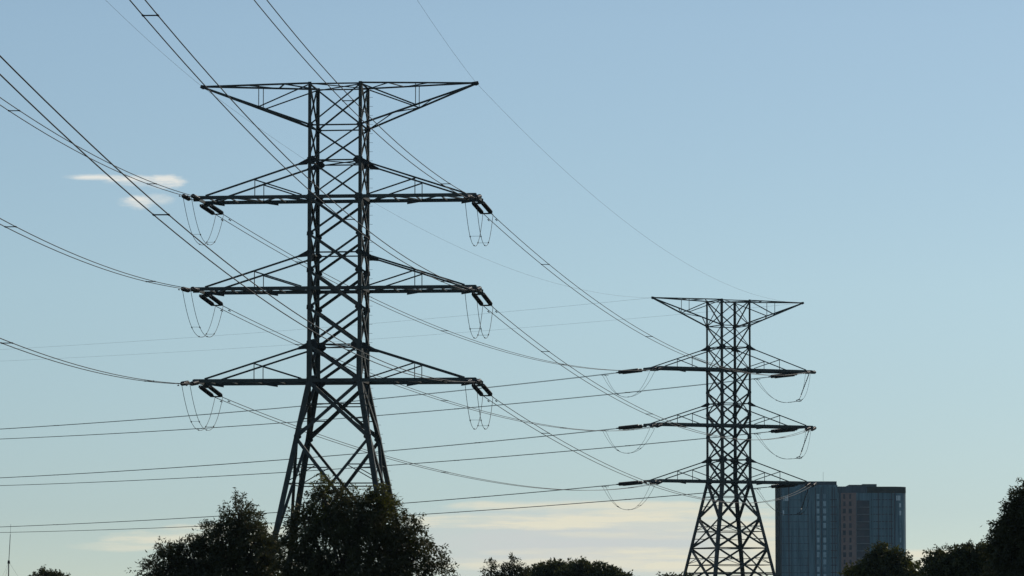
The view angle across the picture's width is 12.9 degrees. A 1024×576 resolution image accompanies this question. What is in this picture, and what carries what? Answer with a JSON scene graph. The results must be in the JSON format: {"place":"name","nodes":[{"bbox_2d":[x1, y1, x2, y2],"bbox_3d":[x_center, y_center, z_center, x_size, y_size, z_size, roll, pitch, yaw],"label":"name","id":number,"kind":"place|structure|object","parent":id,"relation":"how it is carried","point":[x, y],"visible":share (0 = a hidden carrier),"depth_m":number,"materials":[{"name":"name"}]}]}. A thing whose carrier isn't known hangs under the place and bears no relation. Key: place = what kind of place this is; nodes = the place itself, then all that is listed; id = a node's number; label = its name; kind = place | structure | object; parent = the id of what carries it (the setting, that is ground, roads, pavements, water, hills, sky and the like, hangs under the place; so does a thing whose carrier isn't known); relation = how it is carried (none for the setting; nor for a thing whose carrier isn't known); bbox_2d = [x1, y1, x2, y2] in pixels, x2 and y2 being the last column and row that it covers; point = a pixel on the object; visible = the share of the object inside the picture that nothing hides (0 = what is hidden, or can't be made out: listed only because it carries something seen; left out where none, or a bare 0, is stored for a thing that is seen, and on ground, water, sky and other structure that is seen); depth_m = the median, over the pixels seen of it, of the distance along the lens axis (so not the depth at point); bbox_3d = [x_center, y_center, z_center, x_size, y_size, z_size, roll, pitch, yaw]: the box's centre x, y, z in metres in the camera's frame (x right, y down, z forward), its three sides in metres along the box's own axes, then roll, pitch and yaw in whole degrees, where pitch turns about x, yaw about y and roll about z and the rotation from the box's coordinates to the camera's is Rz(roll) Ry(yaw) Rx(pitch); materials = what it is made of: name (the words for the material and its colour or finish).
{"place":"outdoors","nodes":[
{"label":"outdoors","id":0,"kind":"place"},
{"bbox_2d":[0,55,472,383],"bbox_3d":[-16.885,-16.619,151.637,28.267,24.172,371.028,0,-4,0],"label":"power line","id":1,"kind":"object","parent":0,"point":[33,106],"visible":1,"depth_m":187.93,"materials":[{"name":"grey metal"}]},
{"bbox_2d":[129,0,473,291],"bbox_3d":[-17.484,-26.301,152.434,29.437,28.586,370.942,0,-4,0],"label":"power line","id":2,"kind":"object","parent":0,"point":[277,148],"visible":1,"depth_m":221.63,"materials":[{"name":"grey metal"}]},
{"bbox_2d":[192,81,482,558],"bbox_3d":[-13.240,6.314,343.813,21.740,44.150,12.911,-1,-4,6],"label":"transmission tower","id":3,"kind":"structure","parent":0,"point":[315,381],"depth_m":343.64,"materials":[{"name":"metal"}]},
{"bbox_2d":[0,338,188,385],"bbox_3d":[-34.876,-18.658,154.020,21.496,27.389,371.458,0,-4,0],"label":"power line","id":4,"kind":"object","parent":3,"relation":"attached to","point":[86,367],"visible":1,"depth_m":287.07,"materials":[{"name":"grey metal"}]},
{"bbox_2d":[181,384,222,430],"bbox_3d":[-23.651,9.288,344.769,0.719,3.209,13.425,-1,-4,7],"label":"jumper loop","id":5,"kind":"object","parent":4,"relation":"hanging from","point":[196,413],"visible":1,"depth_m":342.12,"materials":[{"name":"grey metal"}]},
{"bbox_2d":[0,218,190,289],"bbox_3d":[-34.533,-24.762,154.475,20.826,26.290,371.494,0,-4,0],"label":"power line","id":6,"kind":"object","parent":3,"relation":"attached to","point":[150,281],"visible":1,"depth_m":286.54,"materials":[{"name":"grey metal"}]},
{"bbox_2d":[182,289,222,336],"bbox_3d":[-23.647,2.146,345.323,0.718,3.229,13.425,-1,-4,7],"label":"jumper loop","id":7,"kind":"object","parent":6,"relation":"hanging from","point":[197,320],"visible":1,"depth_m":342.97,"materials":[{"name":"grey metal"}]},
{"bbox_2d":[114,8,199,84],"bbox_3d":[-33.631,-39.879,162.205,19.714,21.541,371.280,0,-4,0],"label":"earth wire","id":8,"kind":"object","parent":3,"relation":"attached to","point":[150,42],"visible":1,"depth_m":316.09,"materials":[{"name":"grey metal"}]},
{"bbox_2d":[180,381,198,385],"bbox_3d":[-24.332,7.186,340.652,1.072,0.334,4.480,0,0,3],"label":"insulator string","id":9,"kind":"object","parent":3,"relation":"attached to","point":[192,383],"visible":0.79,"depth_m":339.30,"materials":[{"name":"brown ceramic"}]},
{"bbox_2d":[181,194,199,200],"bbox_3d":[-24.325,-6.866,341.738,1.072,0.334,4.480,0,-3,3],"label":"insulator string","id":10,"kind":"object","parent":3,"relation":"attached to","point":[194,197],"visible":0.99,"depth_m":340.92,"materials":[{"name":"brown ceramic"}]},
{"bbox_2d":[0,97,189,196],"bbox_3d":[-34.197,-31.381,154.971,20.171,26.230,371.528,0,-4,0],"label":"power line","id":11,"kind":"object","parent":10,"relation":"attached to","point":[86,151],"visible":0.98,"depth_m":285.68,"materials":[{"name":"grey metal"}]},
{"bbox_2d":[183,196,223,244],"bbox_3d":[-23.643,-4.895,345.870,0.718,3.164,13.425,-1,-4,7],"label":"jumper loop","id":12,"kind":"object","parent":11,"relation":"hanging from","point":[197,225],"visible":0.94,"depth_m":344.47,"materials":[{"name":"grey metal"}]},
{"bbox_2d":[181,287,199,291],"bbox_3d":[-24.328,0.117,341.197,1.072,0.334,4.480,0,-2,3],"label":"insulator string","id":13,"kind":"object","parent":3,"relation":"attached to","point":[194,289],"visible":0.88,"depth_m":340.65,"materials":[{"name":"brown ceramic"}]},
{"bbox_2d":[198,385,222,396],"bbox_3d":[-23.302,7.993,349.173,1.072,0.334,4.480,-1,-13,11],"label":"insulator string","id":14,"kind":"object","parent":3,"relation":"attached to","point":[213,390],"visible":1,"depth_m":348.95,"materials":[{"name":"brown ceramic"}]},
{"bbox_2d":[215,397,655,490],"bbox_3d":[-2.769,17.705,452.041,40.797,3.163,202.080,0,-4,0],"label":"power line","id":15,"kind":"object","parent":14,"relation":"hanging from","point":[413,463],"visible":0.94,"depth_m":420.52,"materials":[{"name":"grey metal"}]},
{"bbox_2d":[199,294,222,305],"bbox_3d":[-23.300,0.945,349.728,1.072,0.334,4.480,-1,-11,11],"label":"insulator string","id":16,"kind":"object","parent":3,"relation":"attached to","point":[214,299],"visible":1,"depth_m":349.50,"materials":[{"name":"brown ceramic"}]},
{"bbox_2d":[216,306,655,430],"bbox_3d":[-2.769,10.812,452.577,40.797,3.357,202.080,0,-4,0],"label":"power line","id":17,"kind":"object","parent":16,"relation":"hanging from","point":[443,400],"visible":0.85,"depth_m":430.60,"materials":[{"name":"grey metal"}]},
{"bbox_2d":[200,204,223,214],"bbox_3d":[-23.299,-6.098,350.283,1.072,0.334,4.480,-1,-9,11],"label":"insulator string","id":18,"kind":"object","parent":3,"relation":"attached to","point":[214,208],"visible":1,"depth_m":350.20,"materials":[{"name":"brown ceramic"}]},
{"bbox_2d":[217,215,655,370],"bbox_3d":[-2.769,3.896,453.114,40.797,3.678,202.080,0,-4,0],"label":"power line","id":19,"kind":"object","parent":18,"relation":"attached to","point":[413,316],"visible":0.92,"depth_m":423.09,"materials":[{"name":"grey metal"}]},
{"bbox_2d":[208,91,644,297],"bbox_3d":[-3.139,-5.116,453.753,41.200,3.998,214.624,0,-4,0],"label":"earth wire","id":20,"kind":"object","parent":3,"relation":"attached to","point":[409,222],"visible":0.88,"depth_m":429.14,"materials":[{"name":"grey metal"}]},
{"bbox_2d":[464,379,481,383],"bbox_3d":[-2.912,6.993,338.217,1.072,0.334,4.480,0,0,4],"label":"insulator string","id":21,"kind":"object","parent":3,"relation":"attached to","point":[475,381],"visible":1,"depth_m":336.69,"materials":[{"name":"brown ceramic"}]},
{"bbox_2d":[464,194,481,199],"bbox_3d":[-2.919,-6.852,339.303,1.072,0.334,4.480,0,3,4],"label":"insulator string","id":22,"kind":"object","parent":3,"relation":"attached to","point":[478,196],"visible":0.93,"depth_m":337.77,"materials":[{"name":"brown ceramic"}]},
{"bbox_2d":[254,0,474,198],"bbox_3d":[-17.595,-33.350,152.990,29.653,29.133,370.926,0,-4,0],"label":"power line","id":23,"kind":"object","parent":22,"relation":"attached to","point":[356,103],"visible":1,"depth_m":257.33,"materials":[{"name":"grey metal"}]},
{"bbox_2d":[465,200,492,245],"bbox_3d":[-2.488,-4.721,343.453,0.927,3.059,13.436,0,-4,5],"label":"jumper loop","id":24,"kind":"object","parent":22,"relation":"hanging from","point":[479,227],"visible":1,"depth_m":340.72,"materials":[{"name":"grey metal"}]},
{"bbox_2d":[465,286,481,291],"bbox_3d":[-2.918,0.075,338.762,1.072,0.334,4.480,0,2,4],"label":"insulator string","id":25,"kind":"object","parent":3,"relation":"attached to","point":[478,288],"visible":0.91,"depth_m":337.24,"materials":[{"name":"brown ceramic"}]},
{"bbox_2d":[471,384,491,395],"bbox_3d":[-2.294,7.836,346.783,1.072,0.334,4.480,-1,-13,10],"label":"insulator string","id":26,"kind":"object","parent":3,"relation":"attached to","point":[485,389],"visible":0.97,"depth_m":346.40,"materials":[{"name":"brown ceramic"}]},
{"bbox_2d":[465,383,492,429],"bbox_3d":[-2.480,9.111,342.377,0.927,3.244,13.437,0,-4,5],"label":"jumper loop","id":27,"kind":"object","parent":26,"relation":"hanging from","point":[479,410],"visible":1,"depth_m":339.80,"materials":[{"name":"grey metal"}]},
{"bbox_2d":[484,396,810,502],"bbox_3d":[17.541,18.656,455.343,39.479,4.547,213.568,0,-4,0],"label":"power line","id":28,"kind":"object","parent":26,"relation":"hanging from","point":[488,400],"visible":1,"depth_m":406.36,"materials":[{"name":"grey metal"}]},
{"bbox_2d":[472,292,492,305],"bbox_3d":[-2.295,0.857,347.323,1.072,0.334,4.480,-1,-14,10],"label":"insulator string","id":29,"kind":"object","parent":3,"relation":"attached to","point":[485,298],"visible":0.98,"depth_m":347.13,"materials":[{"name":"brown ceramic"}]},
{"bbox_2d":[465,293,492,338],"bbox_3d":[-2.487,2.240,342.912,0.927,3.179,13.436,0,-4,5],"label":"jumper loop","id":30,"kind":"object","parent":29,"relation":"hanging from","point":[479,320],"visible":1,"depth_m":339.93,"materials":[{"name":"grey metal"}]},
{"bbox_2d":[484,306,809,439],"bbox_3d":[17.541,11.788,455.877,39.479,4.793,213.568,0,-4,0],"label":"power line","id":31,"kind":"object","parent":29,"relation":"hanging from","point":[616,395],"visible":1,"depth_m":408.11,"materials":[{"name":"grey metal"}]},
{"bbox_2d":[472,201,492,213],"bbox_3d":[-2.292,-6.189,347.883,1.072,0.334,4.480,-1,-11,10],"label":"insulator string","id":32,"kind":"object","parent":3,"relation":"attached to","point":[486,207],"visible":0.97,"depth_m":347.69,"materials":[{"name":"brown ceramic"}]},
{"bbox_2d":[484,214,809,375],"bbox_3d":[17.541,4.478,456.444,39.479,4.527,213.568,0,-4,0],"label":"power line","id":33,"kind":"object","parent":32,"relation":"hanging from","point":[488,219],"visible":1,"depth_m":408.70,"materials":[{"name":"grey metal"}]},
{"bbox_2d":[479,86,793,302],"bbox_3d":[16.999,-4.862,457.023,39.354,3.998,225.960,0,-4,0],"label":"earth wire","id":34,"kind":"object","parent":3,"relation":"attached to","point":[607,207],"visible":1,"depth_m":404.21,"materials":[{"name":"grey metal"}]},
{"bbox_2d":[0,0,1023,575],"label":"sky","id":35,"kind":"structure","parent":0,"point":[860,163],"materials":[{"name":"blue"}]},
{"bbox_2d":[643,296,813,575],"bbox_3d":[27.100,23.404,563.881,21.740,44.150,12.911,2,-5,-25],"label":"transmission tower","id":36,"kind":"structure","parent":0,"point":[735,481],"depth_m":563.81,"materials":[{"name":"metal"}]},
{"bbox_2d":[0,298,644,349],"bbox_3d":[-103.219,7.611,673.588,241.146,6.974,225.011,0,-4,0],"label":"earth wire","id":37,"kind":"object","parent":36,"relation":"attached to","point":[323,327],"visible":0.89,"depth_m":603.95,"materials":[{"name":"grey metal"}]},
{"bbox_2d":[14,303,798,360],"bbox_3d":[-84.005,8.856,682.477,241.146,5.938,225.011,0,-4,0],"label":"earth wire","id":38,"kind":"object","parent":36,"relation":"attached to","point":[422,335],"visible":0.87,"depth_m":610.34,"materials":[{"name":"grey metal"}]},
{"bbox_2d":[615,424,642,429],"bbox_3d":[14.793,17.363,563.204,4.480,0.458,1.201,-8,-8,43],"label":"insulator string","id":39,"kind":"object","parent":36,"relation":"attached to","point":[635,426],"visible":0.99,"depth_m":562.86,"materials":[{"name":"brown ceramic"}]},
{"bbox_2d":[1,428,614,477],"bbox_3d":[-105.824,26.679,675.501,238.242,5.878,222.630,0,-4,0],"label":"power line","id":40,"kind":"object","parent":39,"relation":"hanging from","point":[313,457],"visible":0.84,"depth_m":601.80,"materials":[{"name":"grey metal"}]},
{"bbox_2d":[602,428,654,453],"bbox_3d":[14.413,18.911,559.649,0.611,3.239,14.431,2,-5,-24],"label":"jumper loop","id":41,"kind":"object","parent":40,"relation":"hanging from","point":[631,452],"visible":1,"depth_m":558.48,"materials":[{"name":"grey metal"}]},
{"bbox_2d":[615,481,642,485],"bbox_3d":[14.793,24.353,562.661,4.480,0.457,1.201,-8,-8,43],"label":"insulator string","id":42,"kind":"object","parent":36,"relation":"attached to","point":[628,483],"visible":0.98,"depth_m":562.30,"materials":[{"name":"brown ceramic"}]},
{"bbox_2d":[5,484,614,526],"bbox_3d":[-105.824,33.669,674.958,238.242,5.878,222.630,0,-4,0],"label":"power line","id":43,"kind":"object","parent":42,"relation":"hanging from","point":[290,511],"visible":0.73,"depth_m":588.31,"materials":[{"name":"grey metal"}]},
{"bbox_2d":[606,486,650,509],"bbox_3d":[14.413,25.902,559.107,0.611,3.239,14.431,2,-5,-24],"label":"jumper loop","id":44,"kind":"object","parent":43,"relation":"hanging from","point":[628,509],"visible":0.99,"depth_m":558.89,"materials":[{"name":"grey metal"}]},
{"bbox_2d":[615,368,642,373],"bbox_3d":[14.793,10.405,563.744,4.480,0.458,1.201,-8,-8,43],"label":"insulator string","id":45,"kind":"object","parent":36,"relation":"attached to","point":[624,372],"visible":0.75,"depth_m":563.42,"materials":[{"name":"brown ceramic"}]},
{"bbox_2d":[4,373,614,428],"bbox_3d":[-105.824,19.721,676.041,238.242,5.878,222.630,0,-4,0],"label":"power line","id":46,"kind":"object","parent":45,"relation":"hanging from","point":[317,404],"visible":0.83,"depth_m":604.14,"materials":[{"name":"grey metal"}]},
{"bbox_2d":[605,371,654,396],"bbox_3d":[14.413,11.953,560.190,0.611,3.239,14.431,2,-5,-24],"label":"jumper loop","id":47,"kind":"object","parent":46,"relation":"hanging from","point":[636,393],"visible":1,"depth_m":558.52,"materials":[{"name":"grey metal"}]},
{"bbox_2d":[649,366,662,370],"bbox_3d":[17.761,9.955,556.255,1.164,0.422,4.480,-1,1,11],"label":"insulator string","id":48,"kind":"object","parent":36,"relation":"attached to","point":[657,368],"visible":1,"depth_m":555.35,"materials":[{"name":"brown ceramic"}]},
{"bbox_2d":[650,423,662,427],"bbox_3d":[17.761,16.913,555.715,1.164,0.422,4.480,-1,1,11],"label":"insulator string","id":49,"kind":"object","parent":36,"relation":"attached to","point":[656,425],"visible":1,"depth_m":554.75,"materials":[{"name":"brown ceramic"}]},
{"bbox_2d":[650,480,662,484],"bbox_3d":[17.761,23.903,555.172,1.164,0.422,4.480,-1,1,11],"label":"insulator string","id":50,"kind":"object","parent":36,"relation":"attached to","point":[657,482],"visible":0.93,"depth_m":554.42,"materials":[{"name":"brown ceramic"}]},
{"bbox_2d":[768,374,794,377],"bbox_3d":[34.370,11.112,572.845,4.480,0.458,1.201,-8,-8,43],"label":"insulator string","id":51,"kind":"object","parent":36,"relation":"attached to","point":[782,376],"visible":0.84,"depth_m":572.61,"materials":[{"name":"brown ceramic"}]},
{"bbox_2d":[6,377,768,438],"bbox_3d":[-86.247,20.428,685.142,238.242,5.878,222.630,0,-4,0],"label":"power line","id":52,"kind":"object","parent":51,"relation":"hanging from","point":[398,413],"visible":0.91,"depth_m":615.74,"materials":[{"name":"grey metal"}]},
{"bbox_2d":[755,372,810,402],"bbox_3d":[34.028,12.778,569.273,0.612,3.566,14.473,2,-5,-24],"label":"jumper loop","id":53,"kind":"object","parent":52,"relation":"hanging from","point":[787,402],"visible":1,"depth_m":567.21,"materials":[{"name":"grey metal"}]},
{"bbox_2d":[768,429,797,432],"bbox_3d":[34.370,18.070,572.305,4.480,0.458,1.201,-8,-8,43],"label":"insulator string","id":54,"kind":"object","parent":36,"relation":"attached to","point":[779,430],"visible":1,"depth_m":572.05,"materials":[{"name":"brown ceramic"}]},
{"bbox_2d":[0,432,766,485],"bbox_3d":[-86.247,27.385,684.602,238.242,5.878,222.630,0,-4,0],"label":"power line","id":55,"kind":"object","parent":54,"relation":"hanging from","point":[398,464],"visible":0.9,"depth_m":614.57,"materials":[{"name":"grey metal"}]},
{"bbox_2d":[754,432,810,458],"bbox_3d":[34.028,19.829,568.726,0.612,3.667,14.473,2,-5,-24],"label":"jumper loop","id":56,"kind":"object","parent":55,"relation":"hanging from","point":[783,458],"visible":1,"depth_m":565.43,"materials":[{"name":"grey metal"}]},
{"bbox_2d":[769,484,798,487],"bbox_3d":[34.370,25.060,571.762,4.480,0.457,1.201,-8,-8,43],"label":"insulator string","id":57,"kind":"object","parent":36,"relation":"attached to","point":[779,486],"visible":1,"depth_m":571.58,"materials":[{"name":"brown ceramic"}]},
{"bbox_2d":[0,487,767,532],"bbox_3d":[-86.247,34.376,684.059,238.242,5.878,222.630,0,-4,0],"label":"power line","id":58,"kind":"object","parent":57,"relation":"hanging from","point":[432,513],"visible":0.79,"depth_m":604.12,"materials":[{"name":"grey metal"}]},
{"bbox_2d":[755,489,810,514],"bbox_3d":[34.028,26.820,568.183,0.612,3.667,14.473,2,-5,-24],"label":"jumper loop","id":59,"kind":"object","parent":58,"relation":"hanging from","point":[785,514],"visible":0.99,"depth_m":567.38,"materials":[{"name":"grey metal"}]},
{"bbox_2d":[805,426,815,430],"bbox_3d":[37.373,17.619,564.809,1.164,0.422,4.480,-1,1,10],"label":"insulator string","id":60,"kind":"object","parent":36,"relation":"attached to","point":[810,428],"visible":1,"depth_m":564.02,"materials":[{"name":"brown ceramic"}]},
{"bbox_2d":[805,482,816,486],"bbox_3d":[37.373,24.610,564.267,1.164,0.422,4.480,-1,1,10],"label":"insulator string","id":61,"kind":"object","parent":36,"relation":"attached to","point":[808,484],"visible":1,"depth_m":563.25,"materials":[{"name":"brown ceramic"}]},
{"bbox_2d":[775,481,905,575],"bbox_3d":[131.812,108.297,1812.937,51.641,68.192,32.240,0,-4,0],"label":"apartment tower","id":62,"kind":"structure","parent":0,"point":[832,529],"depth_m":1798.41,"materials":[{"name":"grey glass"}]},
{"label":"ground","id":63,"kind":"structure","parent":0,"visible":0},
{"bbox_2d":[4,527,17,575],"bbox_3d":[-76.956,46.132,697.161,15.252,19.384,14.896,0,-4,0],"label":"antenna mast","id":64,"kind":"object","parent":63,"relation":"on","point":[8,562],"visible":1,"depth_m":698.80,"materials":[{"name":"grey metal"}]},
{"bbox_2d":[29,566,70,575],"bbox_3d":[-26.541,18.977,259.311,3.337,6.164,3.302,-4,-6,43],"label":"tree","id":65,"kind":"object","parent":63,"relation":"on","point":[42,572],"visible":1,"depth_m":259.20,"materials":[{"name":"green plant"}]},
{"bbox_2d":[127,487,286,575],"bbox_3d":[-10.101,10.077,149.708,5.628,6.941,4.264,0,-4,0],"label":"gum tree","id":66,"kind":"object","parent":63,"relation":"on","point":[242,549],"visible":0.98,"depth_m":149.31,"materials":[{"name":"green plant"}]},
{"bbox_2d":[265,471,460,575],"bbox_3d":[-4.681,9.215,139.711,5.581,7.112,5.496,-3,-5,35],"label":"gum tree","id":67,"kind":"object","parent":63,"relation":"on","point":[346,521],"visible":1,"depth_m":139.25,"materials":[{"name":"green plant"}]},
{"bbox_2d":[478,552,531,575],"bbox_3d":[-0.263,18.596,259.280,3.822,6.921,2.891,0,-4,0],"label":"thin tree","id":68,"kind":"object","parent":63,"relation":"on","point":[511,566],"visible":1,"depth_m":259.36,"materials":[{"name":"green plant"}]},
{"bbox_2d":[526,557,572,575],"bbox_3d":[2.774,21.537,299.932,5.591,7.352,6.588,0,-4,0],"label":"bushy tree","id":69,"kind":"object","parent":63,"relation":"on","point":[541,568],"visible":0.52,"depth_m":299.04,"materials":[{"name":"green plant"}]},
{"bbox_2d":[553,556,632,575],"bbox_3d":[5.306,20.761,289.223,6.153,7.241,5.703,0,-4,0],"label":"bushy tree","id":70,"kind":"object","parent":63,"relation":"on","point":[583,567],"visible":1,"depth_m":288.91,"materials":[{"name":"green plant"}]},
{"bbox_2d":[656,571,693,575],"bbox_3d":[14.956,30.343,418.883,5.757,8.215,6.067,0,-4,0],"label":"tree","id":71,"kind":"object","parent":63,"relation":"on","point":[686,574],"visible":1,"depth_m":418.91,"materials":[{"name":"green plant"}]},
{"bbox_2d":[837,540,920,575],"bbox_3d":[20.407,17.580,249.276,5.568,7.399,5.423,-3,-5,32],"label":"conical tree","id":72,"kind":"object","parent":63,"relation":"on","point":[883,560],"visible":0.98,"depth_m":248.99,"materials":[{"name":"plant"}]},
{"bbox_2d":[915,538,997,575],"bbox_3d":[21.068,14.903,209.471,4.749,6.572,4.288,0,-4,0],"label":"round tree","id":73,"kind":"object","parent":63,"relation":"on","point":[963,560],"visible":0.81,"depth_m":208.84,"materials":[{"name":"green plant"}]},
{"bbox_2d":[977,478,1023,575],"bbox_3d":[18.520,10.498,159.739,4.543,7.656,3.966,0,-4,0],"label":"tall tree","id":74,"kind":"object","parent":63,"relation":"on","point":[1006,543],"visible":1,"depth_m":159.31,"materials":[{"name":"green plant"}]}
]}

